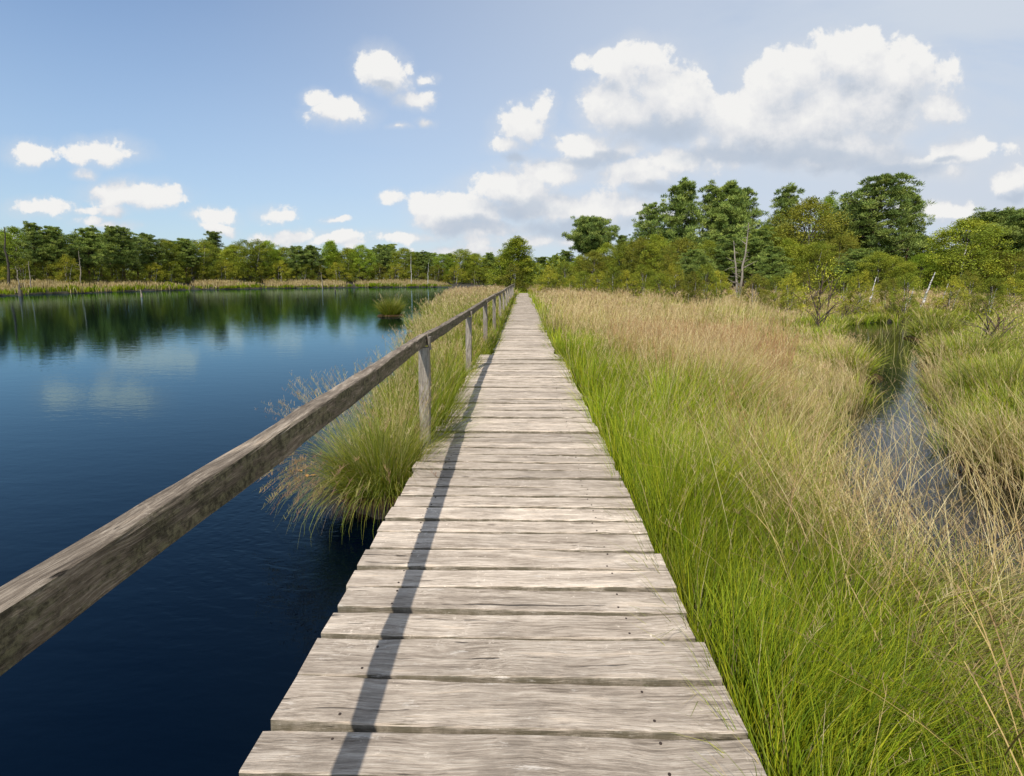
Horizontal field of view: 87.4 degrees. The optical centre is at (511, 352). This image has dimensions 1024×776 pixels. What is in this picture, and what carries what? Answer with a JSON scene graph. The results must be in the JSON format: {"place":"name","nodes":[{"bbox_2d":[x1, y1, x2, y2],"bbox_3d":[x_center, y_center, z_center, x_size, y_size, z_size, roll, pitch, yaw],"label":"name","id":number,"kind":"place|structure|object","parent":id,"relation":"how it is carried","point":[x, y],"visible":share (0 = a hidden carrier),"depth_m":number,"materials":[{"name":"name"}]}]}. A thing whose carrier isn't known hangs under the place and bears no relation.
{"place":"outdoors","nodes":[
{"label":"outdoors","id":0,"kind":"place"},
{"bbox_2d":[0,287,448,775],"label":"lake water","id":1,"kind":"structure","parent":0,"point":[187,653],"depth_m":4.64,"materials":[{"name":"blue liquid"}]},
{"bbox_2d":[373,294,407,316],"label":"grass tussock","id":2,"kind":"object","parent":1,"relation":"in","point":[390,309],"depth_m":28.27,"materials":[{"name":"green plant"}]},
{"bbox_2d":[0,278,451,294],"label":"shore grass","id":3,"kind":"structure","parent":0,"point":[48,285],"depth_m":94.70,"materials":[{"name":"plant"}]},
{"bbox_2d":[0,279,1023,775],"bbox_3d":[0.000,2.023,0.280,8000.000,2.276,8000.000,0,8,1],"label":"ground","id":4,"kind":"structure","parent":0,"point":[454,285],"depth_m":2.96,"materials":[{"name":"green plant"}]},
{"bbox_2d":[0,226,42,278],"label":"birch tree","id":5,"kind":"object","parent":4,"relation":"on","point":[13,232],"visible":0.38,"depth_m":80.03,"materials":[{"name":"green plant"}]},
{"bbox_2d":[0,257,44,281],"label":"bush","id":6,"kind":"object","parent":4,"relation":"on","point":[20,260],"visible":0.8,"depth_m":76.19,"materials":[{"name":"green plant"}]},
{"bbox_2d":[11,221,52,279],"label":"pine tree","id":7,"kind":"object","parent":4,"relation":"on","point":[31,236],"visible":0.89,"depth_m":79.02,"materials":[{"name":"green plant"}]},
{"bbox_2d":[30,225,84,271],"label":"pine tree","id":8,"kind":"object","parent":4,"relation":"on","point":[55,241],"visible":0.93,"depth_m":81.16,"materials":[{"name":"green plant"}]},
{"bbox_2d":[45,254,85,283],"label":"bush","id":9,"kind":"object","parent":4,"relation":"on","point":[56,265],"visible":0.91,"depth_m":80.55,"materials":[{"name":"green plant"}]},
{"bbox_2d":[68,225,115,280],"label":"pine tree","id":10,"kind":"object","parent":4,"relation":"on","point":[90,241],"visible":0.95,"depth_m":85.24,"materials":[{"name":"green plant"}]},
{"bbox_2d":[74,262,116,283],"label":"bush","id":11,"kind":"object","parent":4,"relation":"on","point":[97,269],"visible":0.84,"depth_m":86.55,"materials":[{"name":"green plant"}]},
{"bbox_2d":[96,225,129,278],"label":"pine tree","id":12,"kind":"object","parent":4,"relation":"on","point":[110,233],"visible":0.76,"depth_m":90.57,"materials":[{"name":"green plant"}]},
{"bbox_2d":[98,227,147,278],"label":"pine tree","id":13,"kind":"object","parent":4,"relation":"on","point":[125,235],"visible":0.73,"depth_m":92.72,"materials":[{"name":"green plant"}]},
{"bbox_2d":[132,232,167,276],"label":"pine tree","id":14,"kind":"object","parent":4,"relation":"on","point":[145,256],"visible":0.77,"depth_m":98.69,"materials":[{"name":"green plant"}]},
{"bbox_2d":[132,262,170,283],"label":"bush","id":15,"kind":"object","parent":4,"relation":"on","point":[150,269],"visible":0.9,"depth_m":96.10,"materials":[{"name":"green plant"}]},
{"bbox_2d":[143,239,188,280],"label":"birch tree","id":16,"kind":"object","parent":4,"relation":"on","point":[167,249],"visible":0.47,"depth_m":101.72,"materials":[{"name":"green plant"}]},
{"bbox_2d":[152,261,190,284],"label":"bush","id":17,"kind":"object","parent":4,"relation":"on","point":[169,263],"visible":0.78,"depth_m":100.40,"materials":[{"name":"green plant"}]},
{"bbox_2d":[165,238,208,283],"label":"pine tree","id":18,"kind":"object","parent":4,"relation":"on","point":[186,245],"visible":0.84,"depth_m":103.99,"materials":[{"name":"green plant"}]},
{"bbox_2d":[183,238,220,279],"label":"birch tree","id":19,"kind":"object","parent":4,"relation":"on","point":[203,250],"visible":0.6,"depth_m":106.73,"materials":[{"name":"green plant"}]},
{"bbox_2d":[202,230,226,278],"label":"conifer tree","id":20,"kind":"object","parent":4,"relation":"on","point":[213,237],"visible":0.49,"depth_m":122.67,"materials":[{"name":"green plant"}]},
{"bbox_2d":[205,259,241,280],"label":"bush","id":21,"kind":"object","parent":4,"relation":"on","point":[223,267],"visible":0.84,"depth_m":109.01,"materials":[{"name":"green plant"}]},
{"bbox_2d":[216,244,256,280],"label":"birch tree","id":22,"kind":"object","parent":4,"relation":"on","point":[229,249],"visible":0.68,"depth_m":113.53,"materials":[{"name":"green plant"}]},
{"bbox_2d":[228,239,274,281],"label":"birch tree","id":23,"kind":"object","parent":4,"relation":"on","point":[247,244],"visible":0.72,"depth_m":115.36,"materials":[{"name":"green plant"}]},
{"bbox_2d":[253,240,287,278],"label":"birch tree","id":24,"kind":"object","parent":4,"relation":"on","point":[275,252],"visible":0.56,"depth_m":118.83,"materials":[{"name":"green plant"}]},
{"bbox_2d":[278,245,311,279],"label":"pine tree","id":25,"kind":"object","parent":4,"relation":"on","point":[296,257],"visible":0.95,"depth_m":121.61,"materials":[{"name":"green plant"}]},
{"bbox_2d":[294,245,326,278],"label":"pine tree","id":26,"kind":"object","parent":4,"relation":"on","point":[315,261],"visible":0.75,"depth_m":124.98,"materials":[{"name":"green plant"}]},
{"bbox_2d":[314,239,342,279],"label":"birch tree","id":27,"kind":"object","parent":4,"relation":"on","point":[329,246],"visible":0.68,"depth_m":128.31,"materials":[{"name":"green plant"}]},
{"bbox_2d":[329,247,365,280],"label":"birch tree","id":28,"kind":"object","parent":4,"relation":"on","point":[343,256],"visible":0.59,"depth_m":129.96,"materials":[{"name":"green plant"}]},
{"bbox_2d":[346,244,377,278],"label":"birch tree","id":29,"kind":"object","parent":4,"relation":"on","point":[360,250],"visible":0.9,"depth_m":130.02,"materials":[{"name":"green plant"}]},
{"bbox_2d":[258,355,475,546],"bbox_3d":[-1.269,0.829,4.686,2.067,1.555,2.109,0,8,1],"label":"grass tussock","id":30,"kind":"object","parent":4,"relation":"on","point":[371,486],"depth_m":4.49,"materials":[{"name":"green plant"}]},
{"bbox_2d":[372,244,395,272],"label":"pine tree","id":31,"kind":"object","parent":4,"relation":"on","point":[381,253],"visible":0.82,"depth_m":135.32,"materials":[{"name":"green plant"}]},
{"bbox_2d":[387,247,420,278],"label":"birch tree","id":32,"kind":"object","parent":4,"relation":"on","point":[401,252],"visible":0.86,"depth_m":135.63,"materials":[{"name":"green plant"}]},
{"bbox_2d":[408,251,433,278],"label":"tree","id":33,"kind":"object","parent":4,"relation":"on","point":[422,258],"visible":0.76,"depth_m":137.53,"materials":[{"name":"green plant"}]},
{"bbox_2d":[331,284,518,467],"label":"verge grass","id":34,"kind":"structure","parent":4,"relation":"on","point":[448,352],"depth_m":8.95,"materials":[{"name":"green plant"}]},
{"bbox_2d":[425,254,456,279],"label":"birch tree","id":35,"kind":"object","parent":4,"relation":"on","point":[443,258],"visible":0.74,"depth_m":140.16,"materials":[{"name":"green plant"}]},
{"bbox_2d":[446,248,479,283],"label":"birch tree","id":36,"kind":"object","parent":4,"relation":"on","point":[465,253],"visible":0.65,"depth_m":142.07,"materials":[{"name":"green plant"}]},
{"bbox_2d":[465,253,491,284],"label":"birch tree","id":37,"kind":"object","parent":4,"relation":"on","point":[477,256],"visible":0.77,"depth_m":141.68,"materials":[{"name":"green plant"}]},
{"bbox_2d":[239,293,766,775],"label":"boardwalk","id":38,"kind":"structure","parent":4,"relation":"on","point":[493,613],"depth_m":2.37,"materials":[{"name":"grey wood"}]},
{"bbox_2d":[0,284,513,675],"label":"handrail","id":39,"kind":"object","parent":38,"relation":"attached to","point":[44,601],"visible":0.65,"depth_m":1.23,"materials":[{"name":"wood"}]},
{"bbox_2d":[0,253,1015,286],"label":"distant wood","id":40,"kind":"object","parent":4,"relation":"on","point":[538,270],"visible":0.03,"depth_m":101.82,"materials":[{"name":"green plant"}]},
{"bbox_2d":[484,235,540,290],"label":"birch tree","id":41,"kind":"object","parent":4,"relation":"on","point":[514,249],"visible":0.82,"depth_m":63.99,"materials":[{"name":"green plant"}]},
{"bbox_2d":[499,263,529,291],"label":"bush","id":42,"kind":"object","parent":4,"relation":"on","point":[516,266],"visible":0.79,"depth_m":62.22,"materials":[{"name":"green plant"}]},
{"bbox_2d":[565,270,600,291],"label":"bush","id":43,"kind":"object","parent":4,"relation":"on","point":[582,280],"visible":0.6,"depth_m":42.78,"materials":[{"name":"green plant"}]},
{"bbox_2d":[571,249,610,287],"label":"birch tree","id":44,"kind":"object","parent":4,"relation":"on","point":[594,256],"visible":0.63,"depth_m":56.89,"materials":[{"name":"green plant"}]},
{"bbox_2d":[562,215,620,255],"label":"pine tree","id":45,"kind":"object","parent":4,"relation":"on","point":[594,232],"visible":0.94,"depth_m":84.61,"materials":[{"name":"green plant"}]},
{"bbox_2d":[590,242,624,285],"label":"birch tree","id":46,"kind":"object","parent":4,"relation":"on","point":[604,249],"visible":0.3,"depth_m":58.74,"materials":[{"name":"green plant"}]},
{"bbox_2d":[597,266,627,295],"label":"bush","id":47,"kind":"object","parent":4,"relation":"on","point":[612,277],"visible":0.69,"depth_m":37.03,"materials":[{"name":"green plant"}]},
{"bbox_2d":[604,239,646,283],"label":"birch tree","id":48,"kind":"object","parent":4,"relation":"on","point":[621,248],"visible":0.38,"depth_m":54.66,"materials":[{"name":"green plant"}]},
{"bbox_2d":[625,263,656,293],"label":"bush","id":49,"kind":"object","parent":4,"relation":"on","point":[643,268],"visible":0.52,"depth_m":36.76,"materials":[{"name":"green plant"}]},
{"bbox_2d":[619,235,663,288],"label":"birch tree","id":50,"kind":"object","parent":4,"relation":"on","point":[636,245],"visible":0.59,"depth_m":52.64,"materials":[{"name":"green plant"}]},
{"bbox_2d":[622,202,675,268],"bbox_3d":[15.271,-11.342,59.020,5.682,10.319,5.593,-5,9,-33],"label":"pine tree","id":51,"kind":"object","parent":4,"relation":"on","point":[647,227],"visible":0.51,"depth_m":57.64,"materials":[{"name":"green plant"}]},
{"bbox_2d":[636,233,678,289],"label":"birch tree","id":52,"kind":"object","parent":4,"relation":"on","point":[655,238],"visible":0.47,"depth_m":51.43,"materials":[{"name":"green plant"}]},
{"bbox_2d":[642,273,674,297],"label":"bush","id":53,"kind":"object","parent":4,"relation":"on","point":[659,276],"visible":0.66,"depth_m":31.89,"materials":[{"name":"green plant"}]},
{"bbox_2d":[657,264,687,298],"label":"bush","id":54,"kind":"object","parent":4,"relation":"on","point":[674,281],"visible":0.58,"depth_m":32.23,"materials":[{"name":"green plant"}]},
{"bbox_2d":[656,237,699,289],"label":"birch tree","id":55,"kind":"object","parent":4,"relation":"on","point":[679,244],"visible":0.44,"depth_m":48.42,"materials":[{"name":"green plant"}]},
{"bbox_2d":[652,177,716,284],"bbox_3d":[17.466,-11.692,55.129,6.492,12.150,8.084,6,10,37],"label":"pine tree","id":56,"kind":"object","parent":4,"relation":"on","point":[682,206],"visible":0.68,"depth_m":53.99,"materials":[{"name":"green plant"}]},
{"bbox_2d":[672,271,706,305],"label":"bush","id":57,"kind":"object","parent":4,"relation":"on","point":[693,289],"visible":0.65,"depth_m":27.42,"materials":[{"name":"green plant"}]},
{"bbox_2d":[675,249,723,284],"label":"pine tree","id":58,"kind":"object","parent":4,"relation":"on","point":[694,260],"visible":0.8,"depth_m":44.48,"materials":[{"name":"green plant"}]},
{"bbox_2d":[683,263,727,303],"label":"bush","id":59,"kind":"object","parent":4,"relation":"on","point":[706,268],"visible":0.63,"depth_m":27.75,"materials":[{"name":"green plant"}]},
{"bbox_2d":[697,239,728,289],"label":"birch tree","id":60,"kind":"object","parent":4,"relation":"on","point":[711,244],"visible":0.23,"depth_m":49.94,"materials":[{"name":"green plant"}]},
{"bbox_2d":[694,179,732,242],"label":"pine tree","id":61,"kind":"object","parent":4,"relation":"on","point":[714,191],"visible":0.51,"depth_m":56.12,"materials":[{"name":"green plant"}]},
{"bbox_2d":[703,269,740,301],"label":"bush","id":62,"kind":"object","parent":4,"relation":"on","point":[726,284],"visible":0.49,"depth_m":29.37,"materials":[{"name":"green plant"}]},
{"bbox_2d":[705,233,751,282],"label":"pine tree","id":63,"kind":"object","parent":4,"relation":"on","point":[726,244],"visible":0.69,"depth_m":48.28,"materials":[{"name":"green plant"}]},
{"bbox_2d":[697,178,761,287],"bbox_3d":[22.534,-11.886,56.461,7.270,12.197,6.411,6,10,35],"label":"pine tree","id":64,"kind":"object","parent":4,"relation":"on","point":[731,193],"visible":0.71,"depth_m":55.32,"materials":[{"name":"green plant"}]},
{"bbox_2d":[726,223,755,297],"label":"dead tree","id":65,"kind":"object","parent":4,"relation":"on","point":[736,277],"visible":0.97,"depth_m":30.37,"materials":[{"name":"grey wood"}]},
{"bbox_2d":[730,186,769,286],"bbox_3d":[25.784,-12.633,60.670,7.191,12.531,6.525,-7,10,-41],"label":"pine tree","id":66,"kind":"object","parent":4,"relation":"on","point":[751,208],"visible":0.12,"depth_m":59.49,"materials":[{"name":"green plant"}]},
{"bbox_2d":[727,226,779,287],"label":"pine tree","id":67,"kind":"object","parent":4,"relation":"on","point":[758,239],"visible":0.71,"depth_m":47.45,"materials":[{"name":"green plant"}]},
{"bbox_2d":[736,273,772,309],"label":"bush","id":68,"kind":"object","parent":4,"relation":"on","point":[758,289],"visible":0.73,"depth_m":26.12,"materials":[{"name":"green plant"}]},
{"bbox_2d":[507,283,1023,349],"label":"meadow grass","id":69,"kind":"structure","parent":4,"relation":"on","point":[566,306],"depth_m":21.35,"materials":[{"name":"beige plant"}]},
{"bbox_2d":[751,245,793,290],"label":"pine tree","id":70,"kind":"object","parent":4,"relation":"on","point":[773,259],"visible":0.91,"depth_m":42.76,"materials":[{"name":"green plant"}]},
{"bbox_2d":[757,275,793,305],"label":"bush","id":71,"kind":"object","parent":4,"relation":"on","point":[778,280],"visible":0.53,"depth_m":27.98,"materials":[{"name":"green plant"}]},
{"bbox_2d":[758,181,804,240],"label":"pine tree","id":72,"kind":"object","parent":4,"relation":"on","point":[784,199],"visible":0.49,"depth_m":63.36,"materials":[{"name":"green plant"}]},
{"bbox_2d":[771,272,809,313],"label":"bush","id":73,"kind":"object","parent":4,"relation":"on","point":[791,299],"visible":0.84,"depth_m":24.93,"materials":[{"name":"green plant"}]},
{"bbox_2d":[775,238,818,288],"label":"birch tree","id":74,"kind":"object","parent":4,"relation":"on","point":[786,243],"visible":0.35,"depth_m":46.37,"materials":[{"name":"green plant"}]},
{"bbox_2d":[785,271,827,314],"bbox_3d":[14.767,-2.932,26.965,1.908,2.386,1.990,0,8,-2],"label":"bush","id":75,"kind":"object","parent":4,"relation":"on","point":[804,282],"visible":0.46,"depth_m":26.74,"materials":[{"name":"green plant"}]},
{"bbox_2d":[787,241,839,291],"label":"birch tree","id":76,"kind":"object","parent":4,"relation":"on","point":[812,247],"visible":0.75,"depth_m":44.18,"materials":[{"name":"green plant"}]},
{"bbox_2d":[770,195,860,285],"bbox_3d":[27.811,-9.787,50.395,7.976,9.585,8.361,0,8,-1],"label":"birch tree","id":77,"kind":"object","parent":4,"relation":"on","point":[810,204],"visible":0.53,"depth_m":48.97,"materials":[{"name":"green plant"}]},
{"bbox_2d":[794,257,849,326],"bbox_3d":[10.882,-1.991,18.881,1.934,2.914,1.890,4,9,26],"label":"shrub","id":78,"kind":"object","parent":4,"relation":"on","point":[817,308],"visible":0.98,"depth_m":18.70,"materials":[{"name":"green plant"}]},
{"bbox_2d":[813,232,868,290],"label":"birch tree","id":79,"kind":"object","parent":4,"relation":"on","point":[843,238],"visible":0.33,"depth_m":45.32,"materials":[{"name":"green plant"}]},
{"bbox_2d":[820,274,864,309],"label":"bush","id":80,"kind":"object","parent":4,"relation":"on","point":[844,289],"visible":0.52,"depth_m":28.44,"materials":[{"name":"green plant"}]},
{"bbox_2d":[799,324,901,381],"bbox_3d":[6.828,0.112,11.007,2.054,1.504,2.021,-7,10,-39],"label":"grass tussock","id":81,"kind":"object","parent":4,"relation":"on","point":[862,355],"depth_m":10.78,"materials":[{"name":"green plant"}]},
{"bbox_2d":[828,248,877,291],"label":"pine tree","id":82,"kind":"object","parent":4,"relation":"on","point":[855,255],"visible":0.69,"depth_m":41.61,"materials":[{"name":"green plant"}]},
{"bbox_2d":[834,269,881,313],"bbox_3d":[16.511,-2.768,25.608,1.905,2.492,1.989,4,9,24],"label":"bush","id":83,"kind":"object","parent":4,"relation":"on","point":[862,286],"visible":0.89,"depth_m":25.38,"materials":[{"name":"green plant"}]},
{"bbox_2d":[820,171,935,285],"bbox_3d":[33.516,-10.802,50.177,8.414,11.816,7.706,3,8,19],"label":"pine tree","id":84,"kind":"object","parent":4,"relation":"on","point":[872,212],"visible":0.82,"depth_m":48.57,"materials":[{"name":"green plant"}]},
{"bbox_2d":[851,250,906,291],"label":"birch tree","id":85,"kind":"object","parent":4,"relation":"on","point":[883,260],"visible":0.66,"depth_m":39.42,"materials":[{"name":"green plant"}]},
{"bbox_2d":[863,278,909,311],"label":"bush","id":86,"kind":"object","parent":4,"relation":"on","point":[881,295],"visible":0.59,"depth_m":27.09,"materials":[{"name":"green plant"}]},
{"bbox_2d":[879,256,926,292],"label":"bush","id":87,"kind":"object","parent":4,"relation":"on","point":[901,260],"visible":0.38,"depth_m":40.29,"materials":[{"name":"green plant"}]},
{"bbox_2d":[879,272,927,317],"bbox_3d":[18.495,-2.663,25.260,1.898,2.369,1.852,-1,8,-6],"label":"bush","id":88,"kind":"object","parent":4,"relation":"on","point":[906,288],"visible":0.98,"depth_m":25.09,"materials":[{"name":"green plant"}]},
{"bbox_2d":[795,292,1023,493],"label":"bank grass","id":89,"kind":"structure","parent":4,"relation":"on","point":[843,322],"depth_m":9.83,"materials":[{"name":"green plant"}]},
{"bbox_2d":[892,186,935,285],"bbox_3d":[38.560,-10.648,52.135,4.013,10.817,4.162,6,10,38],"label":"pine tree","id":90,"kind":"object","parent":4,"relation":"on","point":[917,199],"visible":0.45,"depth_m":51.10,"materials":[{"name":"green plant"}]},
{"bbox_2d":[899,253,954,291],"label":"birch tree","id":91,"kind":"object","parent":4,"relation":"on","point":[919,259],"visible":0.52,"depth_m":42.13,"materials":[{"name":"green plant"}]},
{"bbox_2d":[904,301,956,322],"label":"grass tussock","id":92,"kind":"object","parent":4,"relation":"on","point":[939,315],"depth_m":24.52,"materials":[{"name":"green plant"}]},
{"bbox_2d":[895,302,974,340],"bbox_3d":[13.800,-0.855,17.514,2.495,1.638,2.485,0,8,1],"label":"grass tussock","id":93,"kind":"object","parent":4,"relation":"on","point":[915,323],"depth_m":17.40,"materials":[{"name":"green plant"}]},
{"bbox_2d":[924,275,971,312],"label":"bush","id":94,"kind":"object","parent":4,"relation":"on","point":[950,292],"visible":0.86,"depth_m":25.73,"materials":[{"name":"green plant"}]},
{"bbox_2d":[902,313,1023,370],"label":"grass tussock","id":95,"kind":"object","parent":4,"relation":"on","point":[990,344],"depth_m":11.69,"materials":[{"name":"green plant"}]},
{"bbox_2d":[911,376,1023,486],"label":"grass tussock","id":96,"kind":"object","parent":4,"relation":"on","point":[983,442],"depth_m":5.61,"materials":[{"name":"green plant"}]},
{"bbox_2d":[913,323,1023,414],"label":"grass tussock","id":97,"kind":"object","parent":4,"relation":"on","point":[965,375],"depth_m":8.36,"materials":[{"name":"green plant"}]},
{"bbox_2d":[916,216,1021,292],"bbox_3d":[35.320,-7.186,41.690,6.862,6.714,6.170,-1,8,-6],"label":"birch tree","id":98,"kind":"object","parent":4,"relation":"on","point":[958,253],"visible":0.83,"depth_m":40.97,"materials":[{"name":"green plant"}]},
{"bbox_2d":[947,270,994,306],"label":"bush","id":99,"kind":"object","parent":4,"relation":"on","point":[974,283],"visible":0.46,"depth_m":27.62,"materials":[{"name":"green plant"}]},
{"bbox_2d":[939,298,1023,342],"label":"shrub","id":100,"kind":"object","parent":4,"relation":"on","point":[997,324],"visible":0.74,"depth_m":13.26,"materials":[{"name":"green plant"}]},
{"bbox_2d":[946,206,1023,255],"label":"pine tree","id":101,"kind":"object","parent":4,"relation":"on","point":[1011,218],"visible":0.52,"depth_m":46.97,"materials":[{"name":"green plant"}]},
{"bbox_2d":[963,277,1019,315],"bbox_3d":[22.066,-2.462,24.621,1.812,2.118,1.857,1,8,8],"label":"bush","id":102,"kind":"object","parent":4,"relation":"on","point":[991,282],"visible":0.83,"depth_m":24.50,"materials":[{"name":"green plant"}]},
{"bbox_2d":[974,251,1023,293],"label":"birch tree","id":103,"kind":"object","parent":4,"relation":"on","point":[1021,259],"visible":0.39,"depth_m":40.48,"materials":[{"name":"green plant"}]},
{"bbox_2d":[991,277,1023,309],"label":"bush","id":104,"kind":"object","parent":4,"relation":"on","point":[1014,288],"visible":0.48,"depth_m":26.38,"materials":[{"name":"green plant"}]},
{"bbox_2d":[0,0,1023,278],"label":"sky","id":105,"kind":"structure","parent":0,"point":[434,126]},
{"bbox_2d":[805,321,1023,638],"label":"pool water","id":106,"kind":"structure","parent":0,"point":[896,377],"depth_m":5.77,"materials":[{"name":"grey liquid"}]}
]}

